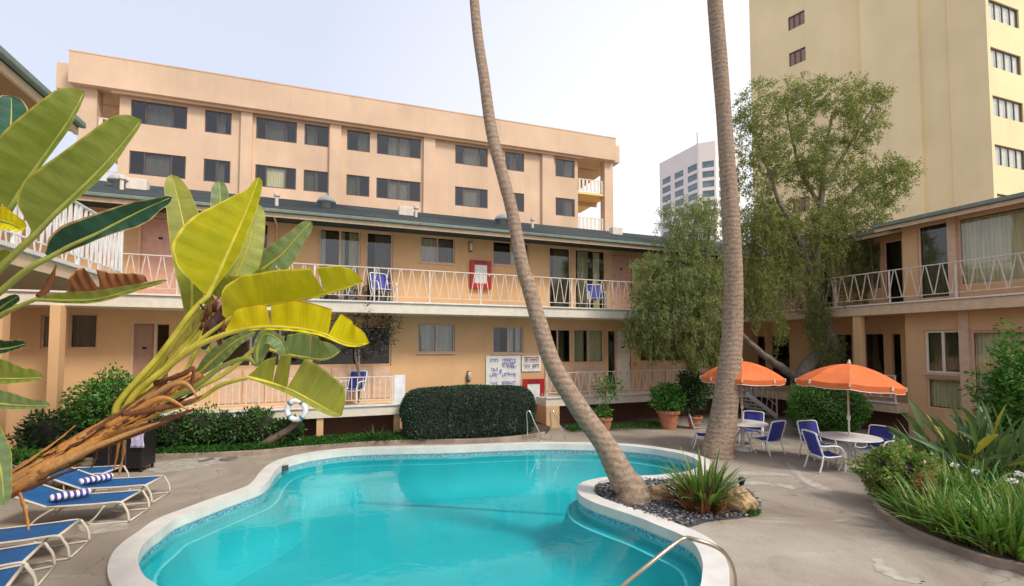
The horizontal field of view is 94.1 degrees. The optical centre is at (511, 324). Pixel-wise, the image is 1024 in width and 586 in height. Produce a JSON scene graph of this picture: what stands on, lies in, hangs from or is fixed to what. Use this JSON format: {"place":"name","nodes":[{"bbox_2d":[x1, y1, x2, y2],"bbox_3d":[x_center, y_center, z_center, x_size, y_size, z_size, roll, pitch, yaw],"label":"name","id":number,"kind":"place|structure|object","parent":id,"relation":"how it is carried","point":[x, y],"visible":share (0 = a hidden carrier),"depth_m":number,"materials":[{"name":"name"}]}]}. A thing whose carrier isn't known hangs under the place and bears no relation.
{"place":"outdoors","nodes":[
{"label":"outdoors","id":0,"kind":"place"},
{"bbox_2d":[56,49,619,230],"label":"apartment building","id":1,"kind":"structure","parent":0,"point":[200,130],"depth_m":31.13,"materials":[{"name":"beige paint"}]},
{"bbox_2d":[129,151,185,178],"bbox_3d":[-20.968,-9.396,28.388,2.849,1.422,0.555,1,-3,-19],"label":"window","id":2,"kind":"structure","parent":1,"relation":"in","point":[141,163],"depth_m":28.30,"materials":[{"name":"grey glass"}]},
{"bbox_2d":[131,100,187,129],"bbox_3d":[-20.968,-12.418,28.520,2.849,1.422,0.555,1,-3,-19],"label":"window","id":3,"kind":"structure","parent":1,"relation":"in","point":[150,113],"depth_m":28.44,"materials":[{"name":"grey glass"}]},
{"bbox_2d":[204,159,230,182],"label":"window","id":4,"kind":"structure","parent":1,"relation":"in","point":[214,170],"depth_m":29.39,"materials":[{"name":"grey glass"}]},
{"bbox_2d":[205,110,231,134],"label":"window","id":5,"kind":"structure","parent":1,"relation":"in","point":[215,122],"depth_m":29.52,"materials":[{"name":"grey glass"}]},
{"bbox_2d":[255,165,295,189],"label":"window","id":6,"kind":"structure","parent":1,"relation":"in","point":[271,176],"depth_m":30.39,"materials":[{"name":"grey glass"}]},
{"bbox_2d":[256,117,296,142],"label":"window","id":7,"kind":"structure","parent":1,"relation":"in","point":[268,129],"depth_m":30.50,"materials":[{"name":"grey glass"}]},
{"bbox_2d":[304,170,327,192],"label":"window","id":8,"kind":"structure","parent":1,"relation":"in","point":[314,181],"depth_m":31.07,"materials":[{"name":"grey glass"}]},
{"bbox_2d":[304,124,328,146],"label":"window","id":9,"kind":"structure","parent":1,"relation":"in","point":[315,135],"depth_m":31.26,"materials":[{"name":"grey glass"}]},
{"bbox_2d":[346,175,368,196],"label":"window","id":10,"kind":"structure","parent":1,"relation":"in","point":[355,185],"depth_m":31.92,"materials":[{"name":"grey glass"}]},
{"bbox_2d":[376,178,419,201],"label":"window","id":11,"kind":"structure","parent":1,"relation":"in","point":[385,188],"depth_m":32.86,"materials":[{"name":"grey glass"}]},
{"bbox_2d":[377,134,420,158],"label":"window","id":12,"kind":"structure","parent":1,"relation":"in","point":[386,144],"depth_m":32.99,"materials":[{"name":"grey glass"}]},
{"bbox_2d":[455,186,486,207],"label":"window","id":13,"kind":"structure","parent":1,"relation":"in","point":[469,197],"depth_m":34.53,"materials":[{"name":"grey glass"}]},
{"bbox_2d":[455,145,487,166],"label":"window","id":14,"kind":"structure","parent":1,"relation":"in","point":[465,155],"depth_m":34.68,"materials":[{"name":"grey glass"}]},
{"bbox_2d":[0,0,753,240],"label":"sky","id":15,"kind":"structure","parent":0,"point":[638,73],"materials":[{"name":"white"}]},
{"bbox_2d":[0,412,1023,585],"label":"courtyard paving","id":16,"kind":"structure","parent":0,"point":[804,534],"depth_m":7.51,"materials":[{"name":"concrete"}]},
{"bbox_2d":[0,542,56,585],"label":"sun lounger","id":17,"kind":"object","parent":16,"relation":"on","point":[17,555],"visible":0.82,"depth_m":5.73,"materials":[{"name":"fabric"}]},
{"bbox_2d":[0,519,90,564],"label":"sun lounger","id":18,"kind":"object","parent":16,"relation":"on","point":[22,533],"visible":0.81,"depth_m":6.37,"materials":[{"name":"fabric"}]},
{"bbox_2d":[0,45,99,290],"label":"motel wing","id":19,"kind":"structure","parent":16,"relation":"on","point":[23,84],"depth_m":6.69,"materials":[{"name":"paint"}]},
{"bbox_2d":[2,201,123,272],"bbox_3d":[-5.258,-1.688,3.018,0.050,1.020,13.800,1,-3,-21],"label":"balcony railing","id":20,"kind":"object","parent":19,"relation":"on","point":[111,247],"visible":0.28,"depth_m":8.06,"materials":[{"name":"white metal"}]},
{"bbox_2d":[14,484,149,524],"bbox_3d":[-6.963,2.837,7.669,1.736,0.613,0.654,1,-3,-13],"label":"sun lounger","id":21,"kind":"object","parent":16,"relation":"on","point":[39,495],"visible":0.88,"depth_m":7.60,"materials":[{"name":"fabric"}]},
{"bbox_2d":[0,87,171,504],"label":"giant bird of paradise","id":22,"kind":"object","parent":16,"relation":"on","point":[43,197],"visible":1,"depth_m":3.31,"materials":[{"name":"green plant"}]},
{"bbox_2d":[47,467,170,507],"bbox_3d":[-7.268,2.878,8.593,1.736,0.613,0.654,0,-3,-11],"label":"sun lounger","id":23,"kind":"object","parent":16,"relation":"on","point":[71,479],"visible":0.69,"depth_m":8.55,"materials":[{"name":"fabric"}]},
{"bbox_2d":[92,423,155,471],"bbox_3d":[-8.687,2.770,10.710,1.060,1.000,0.560,0,-3,-7],"label":"towel cart","id":24,"kind":"object","parent":16,"relation":"on","point":[140,458],"visible":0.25,"depth_m":10.50,"materials":[{"name":"black plastic"}]},
{"bbox_2d":[144,457,225,472],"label":"paving repair","id":25,"kind":"structure","parent":16,"relation":"on","point":[175,465],"depth_m":11.21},
{"bbox_2d":[10,174,368,530],"bbox_3d":[-3.648,0.838,3.711,5.002,4.478,0.985,0,-3,-10],"label":"giant bird of paradise","id":26,"kind":"object","parent":16,"relation":"on","point":[217,241],"visible":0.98,"depth_m":3.89,"materials":[{"name":"green plant"}]},
{"bbox_2d":[13,421,549,457],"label":"planting soil","id":27,"kind":"structure","parent":16,"relation":"on","point":[543,428],"depth_m":14.70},
{"bbox_2d":[5,404,89,466],"bbox_3d":[-10.406,2.621,10.784,1.724,1.577,1.653,0,-3,0],"label":"leafy shrub","id":28,"kind":"object","parent":27,"relation":"on","point":[44,432],"visible":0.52,"depth_m":10.52,"materials":[{"name":"green plant"}]},
{"bbox_2d":[59,362,157,432],"bbox_3d":[-9.902,2.121,11.879,2.143,2.410,2.108,0,-3,0],"label":"round shrub","id":29,"kind":"object","parent":27,"relation":"on","point":[96,406],"visible":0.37,"depth_m":11.28,"materials":[{"name":"green plant"}]},
{"bbox_2d":[148,411,191,451],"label":"leafy shrub","id":30,"kind":"object","parent":27,"relation":"on","point":[163,431],"visible":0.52,"depth_m":12.03,"materials":[{"name":"green plant"}]},
{"bbox_2d":[175,401,226,446],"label":"leafy shrub","id":31,"kind":"object","parent":27,"relation":"on","point":[200,424],"visible":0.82,"depth_m":12.22,"materials":[{"name":"green plant"}]},
{"bbox_2d":[156,440,278,454],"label":"ground cover","id":32,"kind":"object","parent":27,"relation":"on","point":[206,448],"visible":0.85,"depth_m":12.08,"materials":[{"name":"green plant"}]},
{"bbox_2d":[208,406,254,445],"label":"leafy shrub","id":33,"kind":"object","parent":27,"relation":"on","point":[234,426],"visible":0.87,"depth_m":12.42,"materials":[{"name":"green plant"}]},
{"bbox_2d":[240,403,279,443],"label":"leafy shrub","id":34,"kind":"object","parent":27,"relation":"on","point":[262,429],"visible":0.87,"depth_m":12.58,"materials":[{"name":"green plant"}]},
{"bbox_2d":[277,430,409,447],"bbox_3d":[-4.655,3.221,13.418,3.945,0.305,0.974,1,-3,-18],"label":"ground cover","id":35,"kind":"object","parent":27,"relation":"on","point":[315,440],"visible":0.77,"depth_m":13.25,"materials":[{"name":"green plant"}]},
{"bbox_2d":[398,384,536,441],"bbox_3d":[-1.296,2.626,14.360,4.129,1.669,1.337,1,-3,-16],"label":"clipped hedge","id":36,"kind":"object","parent":27,"relation":"on","point":[463,411],"visible":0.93,"depth_m":13.82,"materials":[{"name":"green plant"}]},
{"bbox_2d":[77,432,544,464],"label":"planting kerb","id":37,"kind":"structure","parent":16,"relation":"on","point":[324,446],"depth_m":12.96,"materials":[{"name":"concrete"}]},
{"bbox_2d":[0,173,781,451],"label":"motel wing","id":38,"kind":"structure","parent":16,"relation":"on","point":[455,340],"depth_m":15.59,"materials":[{"name":"paint"}]},
{"bbox_2d":[69,313,97,348],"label":"window","id":39,"kind":"structure","parent":38,"relation":"in","point":[83,327],"depth_m":12.81,"materials":[{"name":"brown glass"}]},
{"bbox_2d":[129,321,157,380],"bbox_3d":[-10.137,1.103,13.125,0.586,2.380,0.120,1,-3,-21],"label":"door","id":40,"kind":"structure","parent":38,"relation":"in","point":[145,344],"depth_m":13.15,"materials":[{"name":"pink paint"}]},
{"bbox_2d":[136,216,178,294],"bbox_3d":[-9.870,-1.910,13.361,0.994,2.266,0.120,1,-3,-21],"label":"door","id":41,"kind":"structure","parent":38,"relation":"in","point":[155,233],"depth_m":13.35,"materials":[{"name":"pink paint"}]},
{"bbox_2d":[96,376,393,411],"bbox_3d":[-6.925,1.906,13.070,7.195,0.832,0.050,1,-3,-21],"label":"porch railing","id":42,"kind":"object","parent":38,"relation":"on","point":[368,377],"visible":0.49,"depth_m":13.14,"materials":[{"name":"metal"}]},
{"bbox_2d":[220,324,307,367],"bbox_3d":[-7.442,0.642,14.458,2.374,1.314,0.505,1,-3,-21],"label":"window","id":43,"kind":"structure","parent":38,"relation":"in","point":[241,350],"depth_m":14.49,"materials":[{"name":"black glass"}]},
{"bbox_2d":[318,228,360,299],"bbox_3d":[-5.534,-1.856,15.300,1.284,2.366,0.505,1,-3,-21],"label":"window","id":44,"kind":"structure","parent":38,"relation":"in","point":[336,246],"depth_m":15.38,"materials":[{"name":"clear glass"}]},
{"bbox_2d":[310,326,390,365],"bbox_3d":[-5.155,0.681,15.335,2.461,1.314,0.505,1,-3,-21],"label":"window","id":45,"kind":"structure","parent":38,"relation":"in","point":[347,359],"depth_m":15.56,"materials":[{"name":"black glass"}]},
{"bbox_2d":[320,280,402,402],"bbox_3d":[-4.867,0.424,14.707,3.212,3.941,1.754,0,-3,0],"label":"tree","id":46,"kind":"object","parent":38,"relation":"on","point":[377,330],"visible":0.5,"depth_m":14.67,"materials":[{"name":"green plant"}]},
{"bbox_2d":[365,231,392,300],"bbox_3d":[-4.408,-1.837,15.734,0.899,2.366,0.500,1,-3,-21],"label":"door","id":47,"kind":"structure","parent":38,"relation":"in","point":[379,246],"depth_m":15.74,"materials":[{"name":"grey glass"}]},
{"bbox_2d":[97,252,751,311],"bbox_3d":[-0.242,-1.149,15.771,21.660,1.015,0.050,1,-3,-21],"label":"balcony railing","id":48,"kind":"object","parent":38,"relation":"on","point":[315,265],"visible":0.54,"depth_m":15.09,"materials":[{"name":"metal"}]},
{"bbox_2d":[416,324,455,353],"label":"window","id":49,"kind":"structure","parent":38,"relation":"in","point":[438,338],"depth_m":16.20,"materials":[{"name":"grey glass"}]},
{"bbox_2d":[419,236,455,264],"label":"window","id":50,"kind":"structure","parent":38,"relation":"in","point":[433,250],"depth_m":16.35,"materials":[{"name":"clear glass"}]},
{"bbox_2d":[470,260,490,289],"bbox_3d":[-1.091,-1.736,16.594,0.748,0.989,0.145,1,-3,-21],"label":"fire cabinet","id":51,"kind":"object","parent":38,"relation":"attached to","point":[478,266],"visible":0.93,"depth_m":16.55,"materials":[{"name":"metal"}]},
{"bbox_2d":[486,356,520,385],"bbox_3d":[-0.304,1.882,16.793,1.298,1.572,0.024,1,-3,-21],"label":"rules board","id":52,"kind":"object","parent":38,"relation":"attached to","point":[502,370],"visible":0.69,"depth_m":16.79,"materials":[{"name":"paper"}]},
{"bbox_2d":[492,326,524,354],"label":"window","id":53,"kind":"structure","parent":38,"relation":"in","point":[507,340],"depth_m":17.21,"materials":[{"name":"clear glass"}]},
{"bbox_2d":[492,241,530,267],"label":"window","id":54,"kind":"structure","parent":38,"relation":"in","point":[502,254],"depth_m":17.51,"materials":[{"name":"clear glass"}]},
{"bbox_2d":[549,246,570,306],"bbox_3d":[1.695,-1.735,18.076,0.968,2.366,0.500,1,-3,-21],"label":"window","id":55,"kind":"structure","parent":38,"relation":"in","point":[559,257],"depth_m":18.05,"materials":[{"name":"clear glass"}]},
{"bbox_2d":[550,329,570,362],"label":"window","id":56,"kind":"structure","parent":38,"relation":"in","point":[561,337],"depth_m":17.97,"materials":[{"name":"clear glass"}]},
{"bbox_2d":[573,329,603,362],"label":"window","id":57,"kind":"structure","parent":38,"relation":"in","point":[588,343],"depth_m":18.37,"materials":[{"name":"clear glass"}]},
{"bbox_2d":[575,249,605,307],"bbox_3d":[2.917,-1.714,18.543,1.409,2.366,0.500,1,-3,-21],"label":"window","id":58,"kind":"structure","parent":38,"relation":"in","point":[589,264],"depth_m":18.56,"materials":[{"name":"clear glass"}]},
{"bbox_2d":[611,253,633,308],"bbox_3d":[4.317,-1.673,18.799,1.035,2.266,0.120,1,-3,-21],"label":"door","id":59,"kind":"structure","parent":38,"relation":"in","point":[619,262],"depth_m":18.82,"materials":[{"name":"pink paint"}]},
{"bbox_2d":[614,329,632,389],"bbox_3d":[4.357,1.358,18.682,0.770,2.355,0.120,1,-3,-21],"label":"door","id":60,"kind":"structure","parent":38,"relation":"in","point":[622,360],"depth_m":18.68,"materials":[{"name":"beige paint"}]},
{"bbox_2d":[545,369,714,396],"bbox_3d":[5.064,2.107,17.668,8.405,0.832,0.050,1,-3,-21],"label":"porch railing","id":61,"kind":"object","parent":38,"relation":"on","point":[628,373],"visible":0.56,"depth_m":17.31,"materials":[{"name":"metal"}]},
{"bbox_2d":[107,442,729,585],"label":"pool coping","id":62,"kind":"object","parent":16,"relation":"on","point":[126,557],"visible":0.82,"depth_m":8.20,"materials":[{"name":"concrete"}]},
{"bbox_2d":[619,536,736,585],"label":"entry rail","id":63,"kind":"object","parent":62,"relation":"attached to","point":[642,569],"visible":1,"depth_m":4.78,"materials":[{"name":"silver metal"}]},
{"bbox_2d":[156,461,684,585],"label":"pool bowl","id":64,"kind":"object","parent":16,"relation":"in","point":[324,528],"visible":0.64,"depth_m":9.33,"materials":[{"name":"liquid"}]},
{"bbox_2d":[139,454,701,585],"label":"pool basin","id":65,"kind":"object","parent":16,"relation":"in","point":[158,558],"visible":0.71,"depth_m":8.73,"materials":[{"name":"tile"}]},
{"bbox_2d":[139,450,701,571],"bbox_3d":[-0.444,3.282,8.457,9.852,0.220,9.791,0,-3,0],"label":"waterline tile band","id":66,"kind":"object","parent":65,"relation":"attached to","point":[582,508],"visible":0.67,"depth_m":11.47,"materials":[{"name":"tile"}]},
{"bbox_2d":[153,460,688,585],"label":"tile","id":67,"kind":"object","parent":65,"relation":"attached to","point":[277,500],"visible":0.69,"depth_m":8.33,"materials":[{"name":"tile"}]},
{"bbox_2d":[589,371,623,430],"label":"potted plant","id":68,"kind":"object","parent":16,"relation":"on","point":[605,420],"visible":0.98,"depth_m":15.70,"materials":[{"name":"green plant"}]},
{"bbox_2d":[645,381,686,429],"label":"potted plant","id":69,"kind":"object","parent":16,"relation":"on","point":[668,411],"visible":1,"depth_m":15.86,"materials":[{"name":"green plant"}]},
{"bbox_2d":[595,475,761,526],"bbox_3d":[3.149,3.200,8.878,2.913,0.080,2.555,1,-3,-21],"label":"gravel bed","id":70,"kind":"object","parent":16,"relation":"on","point":[699,521],"visible":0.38,"depth_m":7.75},
{"bbox_2d":[470,0,650,504],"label":"palm tree","id":71,"kind":"object","parent":70,"relation":"on","point":[628,483],"visible":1,"depth_m":9.41,"materials":[{"name":"brown plant"}]},
{"bbox_2d":[653,444,754,515],"bbox_3d":[3.324,2.625,8.136,1.747,1.079,1.916,0,-3,0],"label":"spiky plant","id":72,"kind":"object","parent":70,"relation":"on","point":[707,492],"visible":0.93,"depth_m":7.98,"materials":[{"name":"green plant"}]},
{"bbox_2d":[723,486,758,513],"bbox_3d":[3.853,2.994,8.036,0.480,0.539,0.582,1,-3,-26],"label":"rock","id":73,"kind":"object","parent":70,"relation":"on","point":[747,502],"visible":0.59,"depth_m":7.87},
{"bbox_2d":[671,363,714,429],"bbox_3d":[6.099,2.369,16.078,1.534,2.269,1.186,0,-3,0],"label":"potted plant","id":74,"kind":"object","parent":16,"relation":"on","point":[696,388],"visible":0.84,"depth_m":15.91,"materials":[{"name":"green plant"}]},
{"bbox_2d":[700,0,743,459],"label":"palm tree","id":75,"kind":"object","parent":16,"relation":"on","point":[721,432],"visible":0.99,"depth_m":12.40,"materials":[{"name":"brown plant"}]},
{"bbox_2d":[734,419,768,452],"bbox_3d":[6.194,2.998,12.803,1.241,0.749,1.241,0,-3,0],"label":"patio table","id":76,"kind":"object","parent":16,"relation":"on","point":[742,426],"visible":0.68,"depth_m":12.69,"materials":[{"name":"white plastic"}]},
{"bbox_2d":[700,359,785,421],"bbox_3d":[6.197,2.112,12.843,1.948,2.460,1.947,0,-3,2],"label":"patio umbrella","id":77,"kind":"object","parent":76,"relation":"on","point":[752,374],"visible":0.71,"depth_m":12.22,"materials":[{"name":"fabric"}]},
{"bbox_2d":[739,385,777,417],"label":"porch stairs","id":78,"kind":"structure","parent":16,"relation":"on","point":[756,401],"depth_m":18.29,"materials":[{"name":"concrete"}]},
{"bbox_2d":[750,420,785,456],"bbox_3d":[6.637,2.892,12.337,0.620,0.910,0.650,1,-3,-25],"label":"patio chair","id":79,"kind":"object","parent":16,"relation":"on","point":[775,432],"visible":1,"depth_m":12.16,"materials":[{"name":"fabric"}]},
{"bbox_2d":[618,70,927,427],"bbox_3d":[9.242,-2.737,16.341,11.742,13.002,2.776,0,-3,-9],"label":"weeping tree","id":80,"kind":"object","parent":16,"relation":"on","point":[692,285],"visible":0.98,"depth_m":16.13,"materials":[{"name":"green plant"}]},
{"bbox_2d":[801,429,846,474],"bbox_3d":[6.957,2.819,10.676,0.650,0.910,0.620,0,-3,1],"label":"patio chair","id":81,"kind":"object","parent":16,"relation":"on","point":[812,442],"visible":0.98,"depth_m":10.62,"materials":[{"name":"blue plastic"}]},
{"bbox_2d":[783,384,875,439],"bbox_3d":[9.621,2.547,14.616,2.272,1.818,2.376,0,-3,0],"label":"round shrub","id":82,"kind":"object","parent":16,"relation":"on","point":[824,408],"visible":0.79,"depth_m":14.04,"materials":[{"name":"green plant"}]},
{"bbox_2d":[817,431,883,471],"bbox_3d":[7.673,2.912,10.831,1.241,0.749,1.241,0,-3,0],"label":"patio table","id":83,"kind":"object","parent":16,"relation":"on","point":[851,439],"visible":0.83,"depth_m":10.78,"materials":[{"name":"white plastic"}]},
{"bbox_2d":[795,360,906,435],"bbox_3d":[7.686,2.027,10.873,1.947,2.458,1.950,2,-3,-34],"label":"patio umbrella","id":84,"kind":"object","parent":83,"relation":"on","point":[848,376],"visible":1,"depth_m":10.35,"materials":[{"name":"fabric"}]},
{"bbox_2d":[746,192,1023,441],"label":"motel wing","id":85,"kind":"structure","parent":16,"relation":"on","point":[926,350],"depth_m":14.35,"materials":[{"name":"paint"}]},
{"bbox_2d":[771,335,789,386],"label":"window","id":86,"kind":"structure","parent":85,"relation":"in","point":[784,357],"depth_m":20.51,"materials":[{"name":"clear glass"}]},
{"bbox_2d":[865,333,884,374],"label":"window","id":87,"kind":"structure","parent":85,"relation":"in","point":[874,342],"depth_m":17.01,"materials":[{"name":"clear glass"}]},
{"bbox_2d":[754,252,1023,310],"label":"balcony railing","id":88,"kind":"object","parent":85,"relation":"on","point":[934,292],"visible":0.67,"depth_m":14.02,"materials":[{"name":"metal"}]},
{"bbox_2d":[884,239,903,302],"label":"window","id":89,"kind":"structure","parent":85,"relation":"in","point":[893,256],"depth_m":16.44,"materials":[{"name":"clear glass"}]},
{"bbox_2d":[918,221,948,299],"bbox_3d":[12.836,-1.895,14.325,0.500,2.318,0.828,1,-3,-21],"label":"door","id":90,"kind":"structure","parent":85,"relation":"in","point":[932,238],"depth_m":14.39,"materials":[{"name":"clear glass"}]},
{"bbox_2d":[923,330,959,375],"bbox_3d":[12.841,0.816,14.053,0.600,1.347,0.972,1,-3,-21],"label":"window","id":91,"kind":"structure","parent":85,"relation":"in","point":[942,346],"depth_m":14.05,"materials":[{"name":"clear glass"}]},
{"bbox_2d":[927,377,960,410],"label":"window","id":92,"kind":"structure","parent":85,"relation":"in","point":[940,391],"depth_m":14.08,"materials":[{"name":"glass"}]},
{"bbox_2d":[957,205,1023,286],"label":"window","id":93,"kind":"structure","parent":85,"relation":"in","point":[999,232],"depth_m":13.12,"materials":[{"name":"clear glass"}]},
{"bbox_2d":[971,330,1023,407],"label":"window","id":94,"kind":"structure","parent":85,"relation":"in","point":[979,339],"depth_m":13.25,"materials":[{"name":"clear glass"}]},
{"bbox_2d":[872,490,1023,574],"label":"planting kerb","id":95,"kind":"structure","parent":16,"relation":"on","point":[967,553],"depth_m":6.45,"materials":[{"name":"concrete"}]},
{"bbox_2d":[877,443,1023,562],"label":"planting soil","id":96,"kind":"structure","parent":16,"relation":"on","point":[968,546],"depth_m":7.00,"materials":[{"name":"soil"}]},
{"bbox_2d":[844,437,949,501],"bbox_3d":[6.712,2.602,8.303,1.462,1.206,1.305,0,-3,0],"label":"flowering shrub","id":97,"kind":"object","parent":96,"relation":"on","point":[899,458],"visible":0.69,"depth_m":8.14,"materials":[{"name":"green plant"}]},
{"bbox_2d":[860,394,1023,488],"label":"bird of paradise","id":98,"kind":"object","parent":96,"relation":"on","point":[977,437],"visible":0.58,"depth_m":9.02,"materials":[{"name":"green plant"}]},
{"bbox_2d":[865,470,1023,533],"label":"strap leaf clump","id":99,"kind":"object","parent":96,"relation":"on","point":[904,512],"visible":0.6,"depth_m":7.13,"materials":[{"name":"plant"}]},
{"bbox_2d":[893,472,1022,543],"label":"strap leaf clump","id":100,"kind":"object","parent":96,"relation":"on","point":[955,520],"visible":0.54,"depth_m":6.60,"materials":[{"name":"plant"}]},
{"bbox_2d":[909,485,1023,556],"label":"strap leaf clump","id":101,"kind":"object","parent":96,"relation":"on","point":[985,537],"visible":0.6,"depth_m":6.27,"materials":[{"name":"plant"}]},
{"bbox_2d":[910,451,1023,503],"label":"strap leaf clump","id":102,"kind":"object","parent":96,"relation":"on","point":[970,474],"visible":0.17,"depth_m":7.75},
{"bbox_2d":[917,481,1023,561],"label":"strap leaf clump","id":103,"kind":"object","parent":96,"relation":"on","point":[1014,548],"visible":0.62,"depth_m":6.13,"materials":[{"name":"plant"}]},
{"bbox_2d":[956,316,1023,472],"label":"leafy shrub","id":104,"kind":"object","parent":96,"relation":"on","point":[1007,385],"visible":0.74,"depth_m":10.24,"materials":[{"name":"green plant"}]},
{"bbox_2d":[659,138,742,242],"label":"office block","id":105,"kind":"structure","parent":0,"point":[692,171],"depth_m":155.85,"materials":[{"name":"concrete"}]},
{"bbox_2d":[749,0,1023,247],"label":"high-rise building","id":106,"kind":"structure","parent":0,"point":[952,71],"depth_m":33.89,"materials":[{"name":"paint"}]},
{"bbox_2d":[988,0,1017,27],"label":"window","id":107,"kind":"structure","parent":106,"relation":"in","point":[998,12],"depth_m":31.78,"materials":[{"name":"white glass"}]},
{"bbox_2d":[990,48,1019,74],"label":"window","id":108,"kind":"structure","parent":106,"relation":"in","point":[1001,60],"depth_m":31.64,"materials":[{"name":"white glass"}]},
{"bbox_2d":[993,96,1021,121],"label":"window","id":109,"kind":"structure","parent":106,"relation":"in","point":[1003,108],"depth_m":31.50,"materials":[{"name":"white glass"}]},
{"bbox_2d":[995,145,1023,169],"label":"window","id":110,"kind":"structure","parent":106,"relation":"in","point":[1004,156],"depth_m":31.36,"materials":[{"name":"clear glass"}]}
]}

